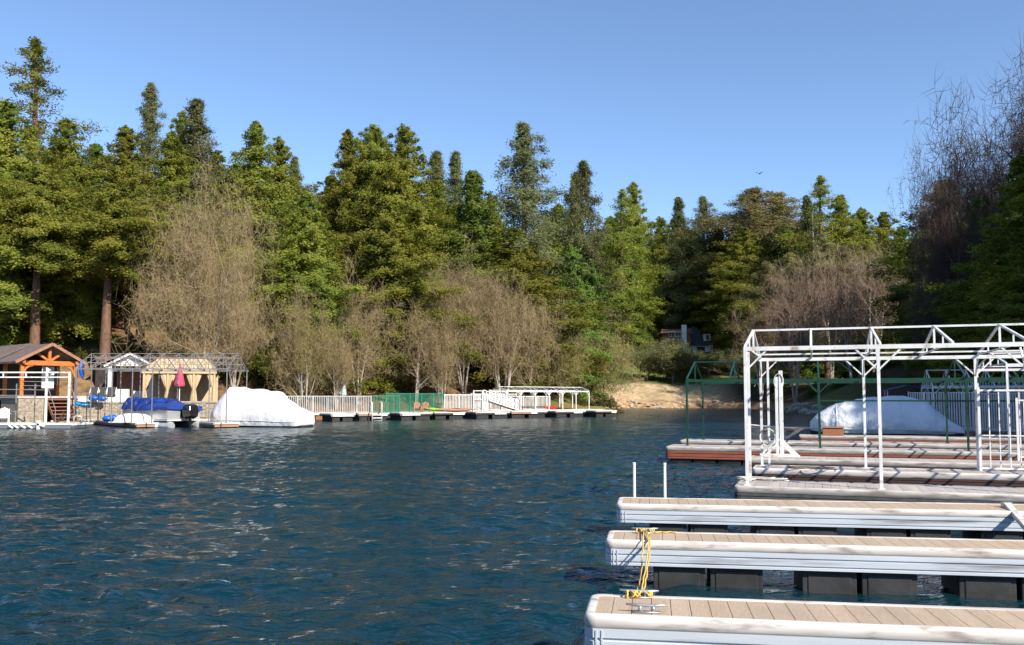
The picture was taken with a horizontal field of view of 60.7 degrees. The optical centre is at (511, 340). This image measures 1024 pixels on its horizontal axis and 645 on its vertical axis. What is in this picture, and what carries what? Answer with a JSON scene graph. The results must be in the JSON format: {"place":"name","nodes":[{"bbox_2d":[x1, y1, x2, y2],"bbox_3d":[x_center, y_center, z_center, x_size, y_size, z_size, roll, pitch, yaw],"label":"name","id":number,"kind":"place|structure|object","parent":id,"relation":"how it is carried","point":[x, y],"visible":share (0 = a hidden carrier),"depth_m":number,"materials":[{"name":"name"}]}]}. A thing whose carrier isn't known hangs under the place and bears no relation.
{"place":"outdoors","nodes":[
{"label":"outdoors","id":0,"kind":"place"},
{"bbox_2d":[0,408,1023,644],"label":"water","id":1,"kind":"structure","parent":0,"point":[469,531],"depth_m":13.62,"materials":[{"name":"teal liquid"}]},
{"bbox_2d":[88,419,158,427],"bbox_3d":[-28.262,6.121,63.701,2.000,0.605,11.600,3,-5,-41],"label":"floating dock","id":2,"kind":"object","parent":1,"relation":"on","point":[133,425],"visible":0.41,"depth_m":60.16,"materials":[{"name":"white wood"}]},
{"bbox_2d":[73,353,248,422],"bbox_3d":[-24.116,3.245,60.717,10.326,4.779,4.521,0,-4,0],"label":"canopy frame","id":3,"kind":"object","parent":2,"relation":"on","point":[139,358],"visible":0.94,"depth_m":60.09,"materials":[{"name":"grey metal"}]},
{"bbox_2d":[121,397,201,427],"bbox_3d":[-24.459,5.121,61.607,7.427,2.350,2.700,-3,-5,38],"label":"pontoon boat","id":4,"kind":"object","parent":1,"relation":"on","point":[169,413],"visible":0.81,"depth_m":60.20,"materials":[{"name":"fabric"}]},
{"bbox_2d":[210,387,314,427],"bbox_3d":[-17.670,4.762,61.703,7.524,3.060,2.696,-1,-4,20],"label":"covered boat","id":5,"kind":"object","parent":1,"relation":"on","point":[247,407],"visible":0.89,"depth_m":60.62,"materials":[{"name":"white fabric"}]},
{"bbox_2d":[317,410,547,419],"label":"walkway","id":6,"kind":"structure","parent":1,"relation":"on","point":[387,417],"depth_m":85.87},
{"bbox_2d":[287,396,371,412],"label":"picket fence","id":7,"kind":"object","parent":6,"relation":"on","point":[327,403],"visible":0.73,"depth_m":77.55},
{"bbox_2d":[385,393,444,411],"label":"fence","id":8,"kind":"object","parent":6,"relation":"on","point":[432,401],"visible":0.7,"depth_m":84.04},
{"bbox_2d":[488,409,602,410],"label":"floating dock","id":9,"kind":"object","parent":1,"relation":"on","point":[551,409],"visible":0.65,"depth_m":97.64,"materials":[{"name":"white paint"}]},
{"bbox_2d":[490,386,589,409],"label":"boat shelter","id":10,"kind":"object","parent":9,"relation":"on","point":[534,393],"visible":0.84,"depth_m":95.47,"materials":[{"name":"white metal"}]},
{"bbox_2d":[584,589,1023,644],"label":"floating dock","id":11,"kind":"object","parent":1,"relation":"on","point":[614,619],"visible":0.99,"depth_m":6.15,"materials":[{"name":"plastic"}]},
{"bbox_2d":[605,527,1023,600],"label":"floating dock","id":12,"kind":"object","parent":1,"relation":"on","point":[986,568],"visible":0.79,"depth_m":9.21,"materials":[{"name":"plastic"}]},
{"bbox_2d":[616,497,1023,539],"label":"floating dock","id":13,"kind":"object","parent":1,"relation":"on","point":[905,519],"visible":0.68,"depth_m":12.38,"materials":[{"name":"plastic"}]},
{"bbox_2d":[666,444,1023,464],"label":"floating dock","id":14,"kind":"object","parent":1,"relation":"on","point":[730,454],"visible":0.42,"depth_m":26.32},
{"bbox_2d":[680,439,1023,449],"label":"floating dock","id":15,"kind":"object","parent":1,"relation":"on","point":[935,445],"visible":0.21,"depth_m":29.82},
{"bbox_2d":[685,358,1023,450],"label":"boat shelter","id":16,"kind":"object","parent":15,"relation":"on","point":[946,380],"visible":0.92,"depth_m":27.95,"materials":[{"name":"green metal"}]},
{"bbox_2d":[734,480,1023,503],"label":"floating dock","id":17,"kind":"object","parent":1,"relation":"on","point":[784,490],"visible":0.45,"depth_m":14.78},
{"bbox_2d":[743,323,1023,489],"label":"boat shelter","id":18,"kind":"object","parent":17,"relation":"on","point":[878,358],"visible":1,"depth_m":16.68,"materials":[{"name":"white metal"}]},
{"bbox_2d":[810,396,964,435],"bbox_3d":[16.848,3.503,39.739,6.319,2.038,2.621,-1,-4,19],"label":"covered boat","id":19,"kind":"object","parent":1,"relation":"on","point":[913,419],"visible":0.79,"depth_m":38.72,"materials":[{"name":"fabric"}]},
{"bbox_2d":[751,455,1023,470],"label":"floating dock","id":20,"kind":"object","parent":1,"relation":"on","point":[889,462],"visible":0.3,"depth_m":21.50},
{"bbox_2d":[752,465,1023,486],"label":"floating dock","id":21,"kind":"object","parent":1,"relation":"on","point":[998,478],"visible":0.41,"depth_m":18.36,"materials":[{"name":"metal"}]},
{"bbox_2d":[977,388,1023,470],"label":"barred panel","id":22,"kind":"object","parent":21,"relation":"on","point":[979,431],"visible":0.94,"depth_m":18.43,"materials":[{"name":"white metal"}]},
{"bbox_2d":[795,427,1023,436],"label":"floating dock","id":23,"kind":"object","parent":1,"relation":"on","point":[972,432],"visible":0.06,"depth_m":42.14,"materials":[{"name":"brown wood"}]},
{"bbox_2d":[908,391,973,428],"bbox_3d":[21.937,3.548,44.865,0.053,1.910,4.277,1,-4,-19],"label":"picket fence","id":24,"kind":"object","parent":23,"relation":"on","point":[941,406],"visible":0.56,"depth_m":44.06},
{"bbox_2d":[972,392,1023,432],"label":"picket fence","id":25,"kind":"object","parent":23,"relation":"on","point":[1003,406],"visible":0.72,"depth_m":40.25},
{"bbox_2d":[799,434,1023,443],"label":"floating dock","id":26,"kind":"object","parent":1,"relation":"on","point":[897,438],"visible":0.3,"depth_m":34.37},
{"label":"walkway","id":27,"kind":"object","parent":1,"relation":"on","visible":0},
{"bbox_2d":[921,369,1023,425],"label":"boat shelter","id":28,"kind":"object","parent":27,"relation":"on","point":[971,385],"visible":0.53,"depth_m":46.51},
{"bbox_2d":[0,0,1023,265],"label":"sky","id":29,"kind":"structure","parent":0,"point":[687,99],"materials":[{"name":"blue"}]},
{"bbox_2d":[14,307,1023,428],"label":"ground","id":30,"kind":"structure","parent":0,"point":[662,391],"depth_m":110.65,"materials":[{"name":"soil"}]},
{"bbox_2d":[0,343,86,421],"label":"timber pavilion","id":31,"kind":"structure","parent":30,"relation":"on","point":[17,362],"depth_m":64.37,"materials":[{"name":"wood"}]},
{"bbox_2d":[0,162,100,344],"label":"cedar tree","id":32,"kind":"object","parent":30,"relation":"on","point":[39,205],"visible":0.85,"depth_m":74.56,"materials":[{"name":"green plant"}]},
{"bbox_2d":[0,35,108,163],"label":"pine tree","id":33,"kind":"object","parent":30,"relation":"on","point":[35,56],"visible":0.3,"depth_m":90.42,"materials":[{"name":"green plant"}]},
{"bbox_2d":[0,99,125,358],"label":"cedar tree","id":34,"kind":"object","parent":30,"relation":"on","point":[16,293],"visible":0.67,"depth_m":78.27,"materials":[{"name":"green plant"}]},
{"bbox_2d":[21,117,120,347],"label":"cedar tree","id":35,"kind":"object","parent":30,"relation":"on","point":[66,156],"visible":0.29,"depth_m":83.65,"materials":[{"name":"green plant"}]},
{"bbox_2d":[32,182,199,386],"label":"cedar tree","id":36,"kind":"object","parent":30,"relation":"on","point":[103,252],"visible":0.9,"depth_m":76.17,"materials":[{"name":"green plant"}]},
{"bbox_2d":[104,354,151,400],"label":"garden shed","id":37,"kind":"structure","parent":30,"relation":"on","point":[126,384],"depth_m":74.03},
{"bbox_2d":[80,124,198,327],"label":"cedar tree","id":38,"kind":"object","parent":30,"relation":"on","point":[124,168],"visible":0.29,"depth_m":89.49,"materials":[{"name":"green plant"}]},
{"bbox_2d":[77,401,217,419],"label":"retaining wall","id":39,"kind":"structure","parent":30,"relation":"on","point":[203,412],"depth_m":68.03,"materials":[{"name":"stone"}]},
{"bbox_2d":[133,82,194,205],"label":"pine tree","id":40,"kind":"object","parent":30,"relation":"on","point":[150,126],"visible":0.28,"depth_m":101.02,"materials":[{"name":"green plant"}]},
{"bbox_2d":[119,131,210,327],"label":"cedar tree","id":41,"kind":"object","parent":30,"relation":"on","point":[169,178],"visible":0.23,"depth_m":95.15,"materials":[{"name":"green plant"}]},
{"bbox_2d":[126,184,212,349],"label":"cedar tree","id":42,"kind":"object","parent":30,"relation":"on","point":[140,192],"visible":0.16,"depth_m":86.21,"materials":[{"name":"green plant"}]},
{"bbox_2d":[142,359,219,400],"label":"canvas gazebo","id":43,"kind":"object","parent":30,"relation":"on","point":[195,387],"visible":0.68,"depth_m":72.33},
{"bbox_2d":[156,98,229,233],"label":"pine tree","id":44,"kind":"object","parent":30,"relation":"on","point":[195,121],"visible":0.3,"depth_m":105.09,"materials":[{"name":"green plant"}]},
{"bbox_2d":[108,136,288,377],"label":"bare tree","id":45,"kind":"object","parent":30,"relation":"on","point":[211,314],"visible":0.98,"depth_m":77.02,"materials":[{"name":"brown plant"}]},
{"bbox_2d":[195,278,272,386],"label":"bare tree","id":46,"kind":"object","parent":30,"relation":"on","point":[233,375],"visible":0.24,"depth_m":83.67,"materials":[{"name":"brown plant"}]},
{"bbox_2d":[182,162,290,338],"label":"cedar tree","id":47,"kind":"object","parent":30,"relation":"on","point":[238,169],"visible":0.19,"depth_m":95.26,"materials":[{"name":"green plant"}]},
{"bbox_2d":[185,121,336,331],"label":"cedar tree","id":48,"kind":"object","parent":30,"relation":"on","point":[256,154],"visible":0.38,"depth_m":96.91,"materials":[{"name":"green plant"}]},
{"bbox_2d":[261,135,318,244],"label":"cedar tree","id":49,"kind":"object","parent":30,"relation":"on","point":[280,156],"visible":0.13,"depth_m":104.45,"materials":[{"name":"green plant"}]},
{"bbox_2d":[247,267,340,408],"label":"budding tree","id":50,"kind":"object","parent":30,"relation":"on","point":[305,342],"visible":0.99,"depth_m":79.87,"materials":[{"name":"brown plant"}]},
{"bbox_2d":[239,189,398,399],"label":"cedar tree","id":51,"kind":"object","parent":30,"relation":"on","point":[304,248],"visible":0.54,"depth_m":85.88,"materials":[{"name":"green plant"}]},
{"bbox_2d":[277,129,378,321],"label":"cedar tree","id":52,"kind":"object","parent":30,"relation":"on","point":[346,189],"visible":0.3,"depth_m":102.34,"materials":[{"name":"green plant"}]},
{"bbox_2d":[314,314,366,409],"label":"bare tree","id":53,"kind":"object","parent":30,"relation":"on","point":[339,365],"visible":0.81,"depth_m":83.45,"materials":[{"name":"brown plant"}]},
{"bbox_2d":[328,250,417,404],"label":"bare tree","id":54,"kind":"object","parent":30,"relation":"on","point":[365,347],"visible":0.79,"depth_m":86.70,"materials":[{"name":"brown plant"}]},
{"bbox_2d":[326,124,423,230],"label":"cedar tree","id":55,"kind":"object","parent":30,"relation":"on","point":[370,146],"visible":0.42,"depth_m":102.81,"materials":[{"name":"green plant"}]},
{"bbox_2d":[317,199,493,391],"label":"cedar tree","id":56,"kind":"object","parent":30,"relation":"on","point":[389,269],"visible":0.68,"depth_m":91.03,"materials":[{"name":"green plant"}]},
{"bbox_2d":[332,123,489,355],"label":"cedar tree","id":57,"kind":"object","parent":30,"relation":"on","point":[421,209],"visible":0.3,"depth_m":101.66,"materials":[{"name":"green plant"}]},
{"bbox_2d":[364,254,472,406],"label":"bare tree","id":58,"kind":"object","parent":30,"relation":"on","point":[418,352],"visible":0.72,"depth_m":89.43,"materials":[{"name":"brown plant"}]},
{"bbox_2d":[415,312,472,407],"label":"bare tree","id":59,"kind":"object","parent":30,"relation":"on","point":[446,364],"visible":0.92,"depth_m":89.43,"materials":[{"name":"brown plant"}]},
{"bbox_2d":[443,150,465,222],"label":"pine tree","id":60,"kind":"object","parent":30,"relation":"on","point":[455,165],"visible":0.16,"depth_m":137.31,"materials":[{"name":"green plant"}]},
{"bbox_2d":[406,233,530,393],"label":"bare tree","id":61,"kind":"object","parent":30,"relation":"on","point":[463,382],"visible":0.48,"depth_m":96.79,"materials":[{"name":"brown plant"}]},
{"bbox_2d":[429,169,541,381],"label":"fir tree","id":62,"kind":"object","parent":30,"relation":"on","point":[473,216],"visible":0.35,"depth_m":105.40,"materials":[{"name":"green plant"}]},
{"bbox_2d":[460,268,560,407],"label":"bare tree","id":63,"kind":"object","parent":30,"relation":"on","point":[499,344],"visible":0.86,"depth_m":95.33,"materials":[{"name":"brown plant"}]},
{"bbox_2d":[487,273,575,406],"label":"bare tree","id":64,"kind":"object","parent":30,"relation":"on","point":[529,377],"visible":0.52,"depth_m":98.73,"materials":[{"name":"brown plant"}]},
{"bbox_2d":[458,227,619,398],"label":"cedar tree","id":65,"kind":"object","parent":30,"relation":"on","point":[537,282],"visible":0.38,"depth_m":103.17,"materials":[{"name":"green plant"}]},
{"bbox_2d":[483,120,597,328],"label":"pine tree","id":66,"kind":"object","parent":30,"relation":"on","point":[538,234],"visible":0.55,"depth_m":115.00,"materials":[{"name":"green plant"}]},
{"bbox_2d":[532,308,598,403],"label":"budding tree","id":67,"kind":"object","parent":30,"relation":"on","point":[570,366],"visible":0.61,"depth_m":104.03,"materials":[{"name":"green plant"}]},
{"bbox_2d":[543,244,620,400],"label":"fir tree","id":68,"kind":"object","parent":30,"relation":"on","point":[572,253],"visible":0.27,"depth_m":123.19,"materials":[{"name":"green plant"}]},
{"bbox_2d":[555,172,612,330],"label":"pine tree","id":69,"kind":"object","parent":30,"relation":"on","point":[574,204],"visible":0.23,"depth_m":139.50,"materials":[{"name":"green plant"}]},
{"bbox_2d":[553,160,640,402],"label":"pine tree","id":70,"kind":"object","parent":30,"relation":"on","point":[595,237],"visible":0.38,"depth_m":142.12,"materials":[{"name":"green plant"}]},
{"bbox_2d":[566,322,650,396],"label":"budding tree","id":71,"kind":"object","parent":30,"relation":"on","point":[615,368],"visible":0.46,"depth_m":122.90,"materials":[{"name":"green plant"}]},
{"bbox_2d":[587,243,663,360],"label":"cedar tree","id":72,"kind":"object","parent":30,"relation":"on","point":[627,306],"visible":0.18,"depth_m":207.61,"materials":[{"name":"green plant"}]},
{"bbox_2d":[594,188,669,364],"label":"pine tree","id":73,"kind":"object","parent":30,"relation":"on","point":[621,236],"visible":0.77,"depth_m":207.11,"materials":[{"name":"green plant"}]},
{"bbox_2d":[610,234,658,365],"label":"fir tree","id":74,"kind":"object","parent":30,"relation":"on","point":[633,273],"visible":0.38,"depth_m":207.47,"materials":[{"name":"green plant"}]},
{"bbox_2d":[595,215,675,330],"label":"cedar tree","id":75,"kind":"object","parent":30,"relation":"on","point":[611,239],"visible":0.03,"depth_m":223.03,"materials":[{"name":"green plant"}]},
{"bbox_2d":[604,181,671,340],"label":"cedar tree","id":76,"kind":"object","parent":30,"relation":"on","point":[640,220],"visible":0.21,"depth_m":230.54,"materials":[{"name":"green plant"}]},
{"bbox_2d":[620,341,676,378],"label":"bush","id":77,"kind":"object","parent":30,"relation":"on","point":[643,355],"visible":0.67,"depth_m":188.81,"materials":[{"name":"plant"}]},
{"bbox_2d":[646,216,674,343],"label":"cedar tree","id":78,"kind":"object","parent":30,"relation":"on","point":[659,232],"visible":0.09,"depth_m":246.64,"materials":[{"name":"green plant"}]},
{"bbox_2d":[646,337,710,383],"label":"bush","id":79,"kind":"object","parent":30,"relation":"on","point":[681,360],"visible":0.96,"depth_m":184.79,"materials":[{"name":"plant"}]},
{"bbox_2d":[650,197,712,328],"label":"pine tree","id":80,"kind":"object","parent":30,"relation":"on","point":[681,303],"visible":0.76,"depth_m":226.11,"materials":[{"name":"green plant"}]},
{"bbox_2d":[665,195,732,314],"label":"pine tree","id":81,"kind":"object","parent":30,"relation":"on","point":[704,205],"visible":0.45,"depth_m":225.68,"materials":[{"name":"green plant"}]},
{"bbox_2d":[673,226,729,345],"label":"cedar tree","id":82,"kind":"object","parent":30,"relation":"on","point":[701,313],"visible":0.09,"depth_m":222.54,"materials":[{"name":"green plant"}]},
{"bbox_2d":[689,227,784,356],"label":"cedar tree","id":83,"kind":"object","parent":30,"relation":"on","point":[734,274],"visible":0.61,"depth_m":202.64,"materials":[{"name":"green plant"}]},
{"bbox_2d":[670,186,829,290],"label":"pine tree","id":84,"kind":"object","parent":30,"relation":"on","point":[752,205],"visible":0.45,"depth_m":213.99,"materials":[{"name":"green plant"}]},
{"bbox_2d":[703,293,804,400],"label":"bare tree","id":85,"kind":"object","parent":30,"relation":"on","point":[761,343],"visible":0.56,"depth_m":164.22,"materials":[{"name":"brown plant"}]},
{"bbox_2d":[719,260,803,398],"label":"pine tree","id":86,"kind":"object","parent":30,"relation":"on","point":[752,290],"visible":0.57,"depth_m":167.82,"materials":[{"name":"green plant"}]},
{"bbox_2d":[718,191,830,266],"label":"pine tree","id":87,"kind":"object","parent":30,"relation":"on","point":[783,223],"visible":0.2,"depth_m":216.20,"materials":[{"name":"green plant"}]},
{"bbox_2d":[760,251,820,385],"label":"pine tree","id":88,"kind":"object","parent":30,"relation":"on","point":[788,257],"visible":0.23,"depth_m":171.76,"materials":[{"name":"green plant"}]},
{"bbox_2d":[779,195,817,293],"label":"pine tree","id":89,"kind":"object","parent":30,"relation":"on","point":[806,199],"visible":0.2,"depth_m":197.89,"materials":[{"name":"green plant"}]},
{"bbox_2d":[753,250,848,402],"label":"bare tree","id":90,"kind":"object","parent":30,"relation":"on","point":[798,334],"visible":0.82,"depth_m":140.12,"materials":[{"name":"brown plant"}]},
{"bbox_2d":[758,299,843,378],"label":"fir tree","id":91,"kind":"object","parent":30,"relation":"on","point":[810,369],"visible":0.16,"depth_m":176.96,"materials":[{"name":"green plant"}]},
{"bbox_2d":[766,175,854,343],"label":"pine tree","id":92,"kind":"object","parent":30,"relation":"on","point":[821,190],"visible":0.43,"depth_m":190.50,"materials":[{"name":"green plant"}]},
{"bbox_2d":[781,232,870,378],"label":"pine tree","id":93,"kind":"object","parent":30,"relation":"on","point":[823,237],"visible":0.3,"depth_m":164.44,"materials":[{"name":"green plant"}]},
{"bbox_2d":[792,240,868,384],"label":"bare tree","id":94,"kind":"object","parent":30,"relation":"on","point":[827,334],"visible":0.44,"depth_m":147.12,"materials":[{"name":"brown plant"}]},
{"bbox_2d":[809,245,870,377],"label":"pine tree","id":95,"kind":"object","parent":30,"relation":"on","point":[845,256],"visible":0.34,"depth_m":158.26,"materials":[{"name":"green plant"}]},
{"bbox_2d":[802,270,880,383],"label":"bare tree","id":96,"kind":"object","parent":30,"relation":"on","point":[850,318],"visible":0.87,"depth_m":129.21,"materials":[{"name":"brown plant"}]},
{"bbox_2d":[809,194,906,339],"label":"cedar tree","id":97,"kind":"object","parent":30,"relation":"on","point":[851,231],"visible":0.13,"depth_m":192.29,"materials":[{"name":"green plant"}]},
{"bbox_2d":[852,207,887,264],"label":"cedar tree","id":98,"kind":"object","parent":30,"relation":"on","point":[863,214],"visible":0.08,"depth_m":200.12,"materials":[{"name":"green plant"}]},
{"bbox_2d":[833,235,908,372],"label":"bare tree","id":99,"kind":"object","parent":30,"relation":"on","point":[861,284],"visible":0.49,"depth_m":143.44,"materials":[{"name":"brown plant"}]},
{"bbox_2d":[860,179,967,364],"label":"fir tree","id":100,"kind":"object","parent":30,"relation":"on","point":[898,261],"visible":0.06,"depth_m":123.30,"materials":[{"name":"green plant"}]},
{"bbox_2d":[884,133,1009,390],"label":"bare tree","id":101,"kind":"object","parent":30,"relation":"on","point":[943,240],"visible":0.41,"depth_m":78.77,"materials":[{"name":"brown plant"}]},
{"bbox_2d":[902,195,1000,390],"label":"fir tree","id":102,"kind":"object","parent":30,"relation":"on","point":[973,215],"visible":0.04,"depth_m":80.60,"materials":[{"name":"green plant"}]},
{"bbox_2d":[900,253,1015,416],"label":"cedar tree","id":103,"kind":"object","parent":30,"relation":"on","point":[993,259],"visible":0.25,"depth_m":66.41,"materials":[{"name":"green plant"}]},
{"bbox_2d":[902,31,1023,275],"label":"bare tree","id":104,"kind":"object","parent":30,"relation":"on","point":[1013,146],"visible":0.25,"depth_m":99.13,"materials":[{"name":"brown plant"}]},
{"bbox_2d":[922,293,1012,415],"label":"cedar tree","id":105,"kind":"object","parent":30,"relation":"on","point":[980,312],"visible":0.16,"depth_m":65.15,"materials":[{"name":"green plant"}]},
{"bbox_2d":[916,152,1023,377],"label":"cedar tree","id":106,"kind":"object","parent":30,"relation":"on","point":[1010,227],"visible":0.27,"depth_m":68.53,"materials":[{"name":"green plant"}]},
{"bbox_2d":[925,246,1023,419],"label":"cedar tree","id":107,"kind":"object","parent":30,"relation":"on","point":[1013,308],"visible":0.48,"depth_m":58.75,"materials":[{"name":"green plant"}]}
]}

